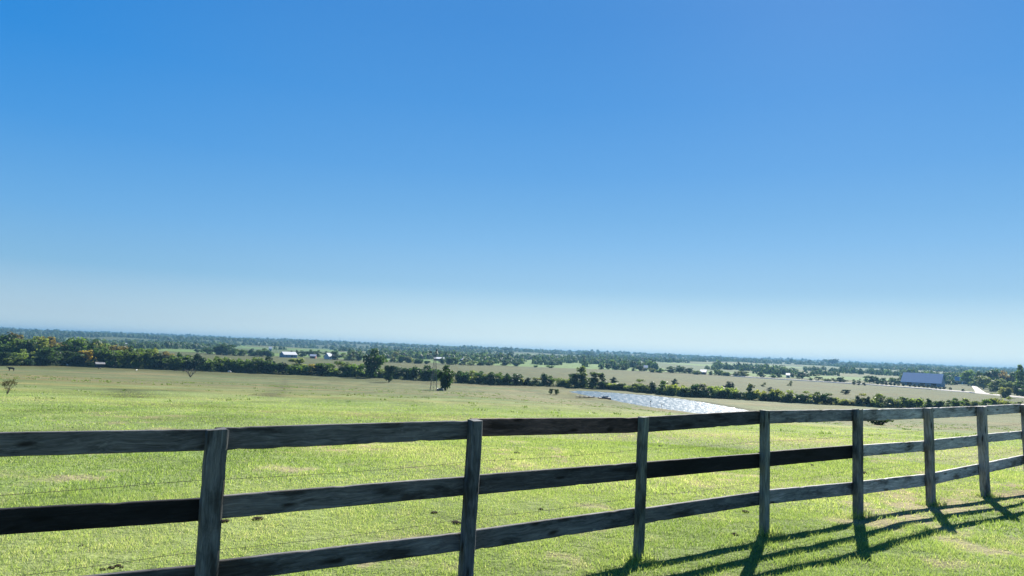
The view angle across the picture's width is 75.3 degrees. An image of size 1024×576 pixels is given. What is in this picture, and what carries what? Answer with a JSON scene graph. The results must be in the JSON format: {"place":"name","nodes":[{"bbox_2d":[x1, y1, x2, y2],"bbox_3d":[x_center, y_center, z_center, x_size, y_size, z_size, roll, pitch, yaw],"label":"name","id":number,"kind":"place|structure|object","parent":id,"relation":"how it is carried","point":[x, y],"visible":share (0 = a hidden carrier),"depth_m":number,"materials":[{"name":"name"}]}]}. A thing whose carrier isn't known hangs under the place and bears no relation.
{"place":"outdoors","nodes":[
{"label":"outdoors","id":0,"kind":"place"},
{"bbox_2d":[0,331,1023,575],"bbox_3d":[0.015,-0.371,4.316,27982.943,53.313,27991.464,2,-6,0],"label":"ground","id":1,"kind":"structure","parent":0,"point":[306,385],"depth_m":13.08,"materials":[{"name":"green plant"}]},
{"bbox_2d":[0,352,12,365],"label":"broadleaf tree","id":2,"kind":"object","parent":1,"relation":"on","point":[3,355],"visible":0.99,"depth_m":311.40,"materials":[{"name":"green plant"}]},
{"bbox_2d":[0,340,16,357],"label":"spreading tree","id":3,"kind":"object","parent":1,"relation":"on","point":[5,348],"visible":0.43,"depth_m":368.68,"materials":[{"name":"green plant"}]},
{"bbox_2d":[0,377,17,393],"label":"twiggy shrub","id":4,"kind":"object","parent":1,"relation":"on","point":[6,386],"visible":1,"depth_m":31.25,"materials":[{"name":"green plant"}]},
{"bbox_2d":[0,334,24,344],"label":"broadleaf tree","id":5,"kind":"object","parent":1,"relation":"on","point":[6,339],"visible":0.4,"depth_m":399.55,"materials":[{"name":"green plant"}]},
{"bbox_2d":[1,355,25,365],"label":"broadleaf tree","id":6,"kind":"object","parent":1,"relation":"on","point":[11,360],"visible":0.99,"depth_m":315.84,"materials":[{"name":"green plant"}]},
{"bbox_2d":[11,349,28,361],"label":"broadleaf tree","id":7,"kind":"object","parent":1,"relation":"on","point":[23,353],"visible":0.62,"depth_m":321.48,"materials":[{"name":"green plant"}]},
{"bbox_2d":[10,338,37,355],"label":"broadleaf tree","id":8,"kind":"object","parent":1,"relation":"on","point":[17,342],"visible":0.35,"depth_m":368.68,"materials":[{"name":"green plant"}]},
{"bbox_2d":[22,353,35,365],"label":"spreading tree","id":9,"kind":"object","parent":1,"relation":"on","point":[29,361],"visible":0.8,"depth_m":322.46,"materials":[{"name":"green plant"}]},
{"bbox_2d":[19,340,39,357],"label":"spreading tree","id":10,"kind":"object","parent":1,"relation":"on","point":[29,344],"visible":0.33,"depth_m":367.20,"materials":[{"name":"green plant"}]},
{"bbox_2d":[31,338,60,357],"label":"broadleaf tree","id":11,"kind":"object","parent":1,"relation":"on","point":[42,344],"visible":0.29,"depth_m":365.28,"materials":[{"name":"green plant"}]},
{"bbox_2d":[36,347,63,365],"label":"broadleaf tree","id":12,"kind":"object","parent":1,"relation":"on","point":[49,352],"visible":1,"depth_m":330.82,"materials":[{"name":"green plant"}]},
{"bbox_2d":[46,336,62,344],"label":"broadleaf tree","id":13,"kind":"object","parent":1,"relation":"on","point":[51,340],"visible":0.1,"depth_m":399.42,"materials":[{"name":"green plant"}]},
{"bbox_2d":[53,350,76,364],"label":"broadleaf tree","id":14,"kind":"object","parent":1,"relation":"on","point":[64,354],"visible":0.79,"depth_m":340.91,"materials":[{"name":"green plant"}]},
{"bbox_2d":[52,341,83,358],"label":"broadleaf tree","id":15,"kind":"object","parent":1,"relation":"on","point":[69,347],"visible":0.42,"depth_m":362.27,"materials":[{"name":"green plant"}]},
{"bbox_2d":[64,354,84,365],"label":"spreading tree","id":16,"kind":"object","parent":1,"relation":"on","point":[70,359],"visible":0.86,"depth_m":344.01,"materials":[{"name":"green plant"}]},
{"bbox_2d":[65,337,85,346],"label":"broadleaf tree","id":17,"kind":"object","parent":1,"relation":"on","point":[73,341],"visible":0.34,"depth_m":399.30,"materials":[{"name":"green plant"}]},
{"bbox_2d":[77,350,95,362],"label":"slender tree","id":18,"kind":"object","parent":1,"relation":"on","point":[88,354],"visible":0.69,"depth_m":344.76,"materials":[{"name":"orange plant"}]},
{"bbox_2d":[90,348,109,366],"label":"spreading tree","id":19,"kind":"object","parent":1,"relation":"on","point":[97,357],"visible":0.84,"depth_m":343.11,"materials":[{"name":"green plant"}]},
{"bbox_2d":[100,350,126,366],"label":"broadleaf tree","id":20,"kind":"object","parent":1,"relation":"on","point":[113,354],"visible":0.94,"depth_m":345.01,"materials":[{"name":"green plant"}]},
{"bbox_2d":[103,346,128,358],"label":"broadleaf tree","id":21,"kind":"object","parent":1,"relation":"on","point":[115,348],"visible":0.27,"depth_m":363.90,"materials":[{"name":"green plant"}]},
{"bbox_2d":[118,349,139,366],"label":"spreading tree","id":22,"kind":"object","parent":1,"relation":"on","point":[128,358],"visible":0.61,"depth_m":345.88,"materials":[{"name":"green plant"}]},
{"bbox_2d":[128,351,147,367],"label":"broadleaf tree","id":23,"kind":"object","parent":1,"relation":"on","point":[138,356],"visible":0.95,"depth_m":344.18,"materials":[{"name":"green plant"}]},
{"bbox_2d":[140,350,160,368],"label":"spreading tree","id":24,"kind":"object","parent":1,"relation":"on","point":[151,362],"visible":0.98,"depth_m":343.94,"materials":[{"name":"green plant"}]},
{"bbox_2d":[147,353,170,367],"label":"broadleaf tree","id":25,"kind":"object","parent":1,"relation":"on","point":[160,357],"visible":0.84,"depth_m":344.94,"materials":[{"name":"green plant"}]},
{"bbox_2d":[160,354,180,368],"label":"spreading tree","id":26,"kind":"object","parent":1,"relation":"on","point":[170,360],"visible":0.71,"depth_m":343.80,"materials":[{"name":"green plant"}]},
{"bbox_2d":[172,355,196,369],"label":"broadleaf tree","id":27,"kind":"object","parent":1,"relation":"on","point":[183,360],"visible":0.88,"depth_m":343.81,"materials":[{"name":"green plant"}]},
{"bbox_2d":[181,353,206,369],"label":"spreading tree","id":28,"kind":"object","parent":1,"relation":"on","point":[198,358],"visible":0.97,"depth_m":344.96,"materials":[{"name":"green plant"}]},
{"bbox_2d":[198,358,214,370],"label":"bush","id":29,"kind":"object","parent":1,"relation":"on","point":[207,363],"visible":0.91,"depth_m":346.34,"materials":[{"name":"green plant"}]},
{"bbox_2d":[212,346,227,354],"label":"spreading tree","id":30,"kind":"object","parent":1,"relation":"on","point":[217,350],"visible":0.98,"depth_m":731.96,"materials":[{"name":"green plant"}]},
{"bbox_2d":[213,356,231,371],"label":"spreading tree","id":31,"kind":"object","parent":1,"relation":"on","point":[220,364],"visible":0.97,"depth_m":345.05,"materials":[{"name":"green plant"}]},
{"bbox_2d":[219,344,236,353],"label":"broadleaf tree","id":32,"kind":"object","parent":1,"relation":"on","point":[227,348],"visible":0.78,"depth_m":736.25,"materials":[{"name":"green plant"}]},
{"bbox_2d":[222,359,238,370],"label":"bush","id":33,"kind":"object","parent":1,"relation":"on","point":[232,365],"visible":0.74,"depth_m":345.21,"materials":[{"name":"green plant"}]},
{"bbox_2d":[232,349,247,355],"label":"spreading tree","id":34,"kind":"object","parent":1,"relation":"on","point":[241,352],"visible":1,"depth_m":723.11,"materials":[{"name":"green plant"}]},
{"bbox_2d":[235,358,252,371],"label":"spreading tree","id":35,"kind":"object","parent":1,"relation":"on","point":[239,362],"visible":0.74,"depth_m":345.73,"materials":[{"name":"green plant"}]},
{"bbox_2d":[243,357,263,371],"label":"broadleaf tree","id":36,"kind":"object","parent":1,"relation":"on","point":[252,364],"visible":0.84,"depth_m":343.24,"materials":[{"name":"green plant"}]},
{"bbox_2d":[255,357,275,372],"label":"broadleaf tree","id":37,"kind":"object","parent":1,"relation":"on","point":[263,368],"visible":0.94,"depth_m":342.70,"materials":[{"name":"green plant"}]},
{"bbox_2d":[270,362,289,373],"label":"bush","id":38,"kind":"object","parent":1,"relation":"on","point":[279,367],"visible":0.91,"depth_m":343.14,"materials":[{"name":"green plant"}]},
{"bbox_2d":[279,352,296,357],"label":"farmhouse","id":39,"kind":"object","parent":1,"relation":"on","point":[289,354],"visible":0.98,"depth_m":736.34,"materials":[{"name":"white metal"}]},
{"bbox_2d":[288,358,309,371],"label":"slender tree","id":40,"kind":"object","parent":1,"relation":"on","point":[299,360],"visible":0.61,"depth_m":346.71,"materials":[{"name":"green plant"}]},
{"bbox_2d":[285,364,314,374],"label":"bush","id":41,"kind":"object","parent":1,"relation":"on","point":[294,369],"visible":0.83,"depth_m":341.73,"materials":[{"name":"green plant"}]},
{"bbox_2d":[307,364,326,374],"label":"cedar tree","id":42,"kind":"object","parent":1,"relation":"on","point":[318,370],"visible":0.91,"depth_m":343.81,"materials":[{"name":"green plant"}]},
{"bbox_2d":[315,363,334,374],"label":"broadleaf tree","id":43,"kind":"object","parent":1,"relation":"on","point":[323,365],"visible":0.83,"depth_m":345.22,"materials":[{"name":"green plant"}]},
{"bbox_2d":[330,351,341,359],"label":"broadleaf tree","id":44,"kind":"object","parent":1,"relation":"on","point":[335,356],"visible":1,"depth_m":711.39,"materials":[{"name":"green plant"}]},
{"bbox_2d":[324,361,350,375],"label":"slender tree","id":45,"kind":"object","parent":1,"relation":"on","point":[342,364],"visible":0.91,"depth_m":344.04,"materials":[{"name":"green plant"}]},
{"bbox_2d":[342,363,365,376],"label":"spreading tree","id":46,"kind":"object","parent":1,"relation":"on","point":[357,369],"visible":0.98,"depth_m":342.56,"materials":[{"name":"green plant"}]},
{"bbox_2d":[362,348,387,377],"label":"broadleaf tree","id":47,"kind":"object","parent":1,"relation":"on","point":[374,363],"visible":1,"depth_m":339.42,"materials":[{"name":"green plant"}]},
{"bbox_2d":[383,365,396,381],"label":"broadleaf tree","id":48,"kind":"object","parent":1,"relation":"on","point":[388,373],"visible":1,"depth_m":296.61,"materials":[{"name":"green plant"}]},
{"bbox_2d":[408,367,421,377],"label":"bush","id":49,"kind":"object","parent":1,"relation":"on","point":[413,372],"visible":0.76,"depth_m":338.32,"materials":[{"name":"green plant"}]},
{"bbox_2d":[416,365,438,379],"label":"broadleaf tree","id":50,"kind":"object","parent":1,"relation":"on","point":[425,373],"visible":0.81,"depth_m":334.76,"materials":[{"name":"green plant"}]},
{"bbox_2d":[429,349,437,390],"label":"windmill","id":51,"kind":"object","parent":1,"relation":"on","point":[434,371],"visible":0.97,"depth_m":188.58,"materials":[{"name":"metal"}]},
{"bbox_2d":[433,365,454,390],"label":"broadleaf tree","id":52,"kind":"object","parent":1,"relation":"on","point":[445,376],"visible":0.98,"depth_m":193.50,"materials":[{"name":"green plant"}]},
{"bbox_2d":[458,371,472,382],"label":"bush","id":53,"kind":"object","parent":1,"relation":"on","point":[462,377],"visible":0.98,"depth_m":322.32,"materials":[{"name":"green plant"}]},
{"bbox_2d":[474,371,486,383],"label":"broadleaf tree","id":54,"kind":"object","parent":1,"relation":"on","point":[478,377],"visible":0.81,"depth_m":320.94,"materials":[{"name":"green plant"}]},
{"bbox_2d":[493,372,505,384],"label":"broadleaf tree","id":55,"kind":"object","parent":1,"relation":"on","point":[499,379],"visible":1,"depth_m":316.19,"materials":[{"name":"green plant"}]},
{"bbox_2d":[0,361,1007,407],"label":"undergrowth","id":56,"kind":"object","parent":1,"relation":"on","point":[878,404],"visible":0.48,"depth_m":322.95,"materials":[{"name":"green plant"}]},
{"bbox_2d":[0,404,1023,575],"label":"wooden fence","id":57,"kind":"object","parent":1,"relation":"on","point":[211,508],"visible":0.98,"depth_m":4.85,"materials":[{"name":"grey wood"}]},
{"bbox_2d":[0,327,1023,380],"bbox_3d":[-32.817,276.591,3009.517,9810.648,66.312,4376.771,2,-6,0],"label":"distant woods","id":58,"kind":"object","parent":1,"relation":"on","point":[585,359],"visible":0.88,"depth_m":1782.44,"materials":[{"name":"green plant"}]},
{"bbox_2d":[508,373,523,384],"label":"broadleaf tree","id":59,"kind":"object","parent":1,"relation":"on","point":[516,378],"visible":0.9,"depth_m":321.62,"materials":[{"name":"green plant"}]},
{"bbox_2d":[536,373,551,384],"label":"cedar tree","id":60,"kind":"object","parent":1,"relation":"on","point":[544,381],"visible":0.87,"depth_m":326.89,"materials":[{"name":"green plant"}]},
{"bbox_2d":[568,373,587,386],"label":"broadleaf tree","id":61,"kind":"object","parent":1,"relation":"on","point":[574,376],"visible":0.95,"depth_m":326.06,"materials":[{"name":"green plant"}]},
{"bbox_2d":[576,366,594,387],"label":"slender tree","id":62,"kind":"object","parent":1,"relation":"on","point":[583,373],"visible":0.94,"depth_m":324.75,"materials":[{"name":"green plant"}]},
{"bbox_2d":[583,371,600,386],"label":"slender tree","id":63,"kind":"object","parent":1,"relation":"on","point":[594,378],"visible":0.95,"depth_m":323.05,"materials":[{"name":"green plant"}]},
{"bbox_2d":[636,384,649,392],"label":"bush","id":64,"kind":"object","parent":1,"relation":"on","point":[642,387],"visible":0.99,"depth_m":301.67,"materials":[{"name":"green plant"}]},
{"bbox_2d":[645,381,656,392],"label":"cedar tree","id":65,"kind":"object","parent":1,"relation":"on","point":[652,386],"visible":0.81,"depth_m":299.69,"materials":[{"name":"green plant"}]},
{"bbox_2d":[652,380,667,392],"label":"slender tree","id":66,"kind":"object","parent":1,"relation":"on","point":[662,383],"visible":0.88,"depth_m":294.44,"materials":[{"name":"green plant"}]},
{"bbox_2d":[671,384,686,394],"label":"bush","id":67,"kind":"object","parent":1,"relation":"on","point":[676,387],"visible":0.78,"depth_m":287.34,"materials":[{"name":"green plant"}]},
{"bbox_2d":[680,387,695,396],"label":"broadleaf tree","id":68,"kind":"object","parent":1,"relation":"on","point":[687,391],"visible":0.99,"depth_m":282.67,"materials":[{"name":"green plant"}]},
{"bbox_2d":[691,384,701,396],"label":"broadleaf tree","id":69,"kind":"object","parent":1,"relation":"on","point":[696,390],"visible":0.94,"depth_m":283.27,"materials":[{"name":"green plant"}]},
{"bbox_2d":[699,390,713,397],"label":"bush","id":70,"kind":"object","parent":1,"relation":"on","point":[704,394],"visible":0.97,"depth_m":280.55,"materials":[{"name":"green plant"}]},
{"bbox_2d":[696,383,718,397],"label":"slender tree","id":71,"kind":"object","parent":1,"relation":"on","point":[702,386],"visible":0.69,"depth_m":284.78,"materials":[{"name":"green plant"}]},
{"bbox_2d":[706,386,724,397],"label":"bush","id":72,"kind":"object","parent":1,"relation":"on","point":[714,390],"visible":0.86,"depth_m":281.31,"materials":[{"name":"green plant"}]},
{"bbox_2d":[725,387,739,398],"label":"bush","id":73,"kind":"object","parent":1,"relation":"on","point":[731,392],"visible":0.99,"depth_m":278.17,"materials":[{"name":"green plant"}]},
{"bbox_2d":[746,391,756,399],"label":"bush","id":74,"kind":"object","parent":1,"relation":"on","point":[751,396],"visible":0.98,"depth_m":273.11,"materials":[{"name":"green plant"}]},
{"bbox_2d":[753,389,766,399],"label":"bush","id":75,"kind":"object","parent":1,"relation":"on","point":[759,393],"visible":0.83,"depth_m":271.58,"materials":[{"name":"green plant"}]},
{"bbox_2d":[761,393,774,400],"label":"bush","id":76,"kind":"object","parent":1,"relation":"on","point":[769,396],"visible":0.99,"depth_m":268.45,"materials":[{"name":"green plant"}]},
{"bbox_2d":[770,389,784,400],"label":"bush","id":77,"kind":"object","parent":1,"relation":"on","point":[775,392],"visible":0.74,"depth_m":270.45,"materials":[{"name":"green plant"}]},
{"bbox_2d":[776,393,793,401],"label":"bush","id":78,"kind":"object","parent":1,"relation":"on","point":[788,396],"visible":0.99,"depth_m":263.75,"materials":[{"name":"green plant"}]},
{"bbox_2d":[794,394,807,402],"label":"bush","id":79,"kind":"object","parent":1,"relation":"on","point":[802,396],"visible":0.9,"depth_m":263.66,"materials":[{"name":"green plant"}]},
{"bbox_2d":[794,371,808,378],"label":"broadleaf tree","id":80,"kind":"object","parent":1,"relation":"on","point":[803,374],"visible":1,"depth_m":695.27,"materials":[{"name":"green plant"}]},
{"bbox_2d":[809,392,822,402],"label":"broadleaf tree","id":81,"kind":"object","parent":1,"relation":"on","point":[816,399],"visible":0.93,"depth_m":263.15,"materials":[{"name":"green plant"}]},
{"bbox_2d":[820,393,832,403],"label":"broadleaf tree","id":82,"kind":"object","parent":1,"relation":"on","point":[824,397],"visible":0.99,"depth_m":261.62,"materials":[{"name":"green plant"}]},
{"bbox_2d":[868,393,883,406],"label":"slender tree","id":83,"kind":"object","parent":1,"relation":"on","point":[876,399],"visible":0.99,"depth_m":256.63,"materials":[{"name":"green plant"}]},
{"bbox_2d":[867,420,893,424],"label":"bush","id":84,"kind":"object","parent":1,"relation":"on","point":[880,422],"visible":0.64,"depth_m":84.24,"materials":[{"name":"green plant"}]},
{"bbox_2d":[879,396,891,406],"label":"slender tree","id":85,"kind":"object","parent":1,"relation":"on","point":[885,403],"visible":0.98,"depth_m":256.59,"materials":[{"name":"green plant"}]},
{"bbox_2d":[885,397,901,407],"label":"bush","id":86,"kind":"object","parent":1,"relation":"on","point":[896,403],"visible":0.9,"depth_m":257.13,"materials":[{"name":"green plant"}]},
{"bbox_2d":[903,398,916,407],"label":"bush","id":87,"kind":"object","parent":1,"relation":"on","point":[911,403],"visible":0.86,"depth_m":261.28,"materials":[{"name":"green plant"}]},
{"bbox_2d":[912,397,925,407],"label":"bush","id":88,"kind":"object","parent":1,"relation":"on","point":[920,402],"visible":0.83,"depth_m":261.65,"materials":[{"name":"green plant"}]},
{"bbox_2d":[900,372,945,386],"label":"barn","id":89,"kind":"structure","parent":1,"relation":"on","point":[930,379],"depth_m":599.59,"materials":[{"name":"blue metal"}]},
{"bbox_2d":[950,398,964,406],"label":"bush","id":90,"kind":"object","parent":1,"relation":"on","point":[954,402],"visible":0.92,"depth_m":270.53,"materials":[{"name":"green plant"}]},
{"bbox_2d":[959,370,973,385],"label":"broadleaf tree","id":91,"kind":"object","parent":1,"relation":"on","point":[967,374],"visible":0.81,"depth_m":683.40,"materials":[{"name":"green plant"}]},
{"bbox_2d":[975,375,986,388],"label":"broadleaf tree","id":92,"kind":"object","parent":1,"relation":"on","point":[980,381],"visible":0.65,"depth_m":586.13,"materials":[{"name":"green plant"}]},
{"bbox_2d":[982,377,994,390],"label":"slender tree","id":93,"kind":"object","parent":1,"relation":"on","point":[988,380],"visible":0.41,"depth_m":520.48,"materials":[{"name":"green plant"}]},
{"bbox_2d":[983,369,1005,381],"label":"broadleaf tree","id":94,"kind":"object","parent":1,"relation":"on","point":[991,374],"visible":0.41,"depth_m":632.13,"materials":[{"name":"green plant"}]},
{"bbox_2d":[989,398,1006,404],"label":"bush","id":95,"kind":"object","parent":1,"relation":"on","point":[998,402],"visible":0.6,"depth_m":277.27,"materials":[{"name":"green plant"}]},
{"bbox_2d":[987,378,1012,390],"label":"broadleaf tree","id":96,"kind":"object","parent":1,"relation":"on","point":[994,383],"visible":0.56,"depth_m":476.43,"materials":[{"name":"green plant"}]},
{"bbox_2d":[995,369,1013,383],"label":"spreading tree","id":97,"kind":"object","parent":1,"relation":"on","point":[1007,378],"visible":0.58,"depth_m":631.89,"materials":[{"name":"green plant"}]},
{"bbox_2d":[999,386,1012,397],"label":"bush","id":98,"kind":"object","parent":1,"relation":"on","point":[1006,392],"visible":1,"depth_m":406.17,"materials":[{"name":"green plant"}]},
{"bbox_2d":[997,381,1017,395],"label":"spreading tree","id":99,"kind":"object","parent":1,"relation":"on","point":[1008,384],"visible":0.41,"depth_m":443.42,"materials":[{"name":"green plant"}]},
{"bbox_2d":[1012,381,1023,396],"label":"broadleaf tree","id":100,"kind":"object","parent":1,"relation":"on","point":[1018,385],"visible":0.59,"depth_m":436.76,"materials":[{"name":"green plant"}]},
{"bbox_2d":[1014,364,1023,383],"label":"broadleaf tree","id":101,"kind":"object","parent":1,"relation":"on","point":[1019,375],"visible":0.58,"depth_m":516.58,"materials":[{"name":"green plant"}]},
{"bbox_2d":[0,0,1023,368],"label":"sky","id":102,"kind":"structure","parent":0,"point":[843,180],"materials":[{"name":"blue"}]},
{"bbox_2d":[569,391,747,412],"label":"water","id":103,"kind":"structure","parent":0,"point":[684,405],"depth_m":194.08,"materials":[{"name":"grey liquid"}]},
{"bbox_2d":[723,375,1023,397],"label":"road","id":104,"kind":"structure","parent":0,"point":[888,385],"depth_m":538.59,"materials":[{"name":"grey asphalt"}]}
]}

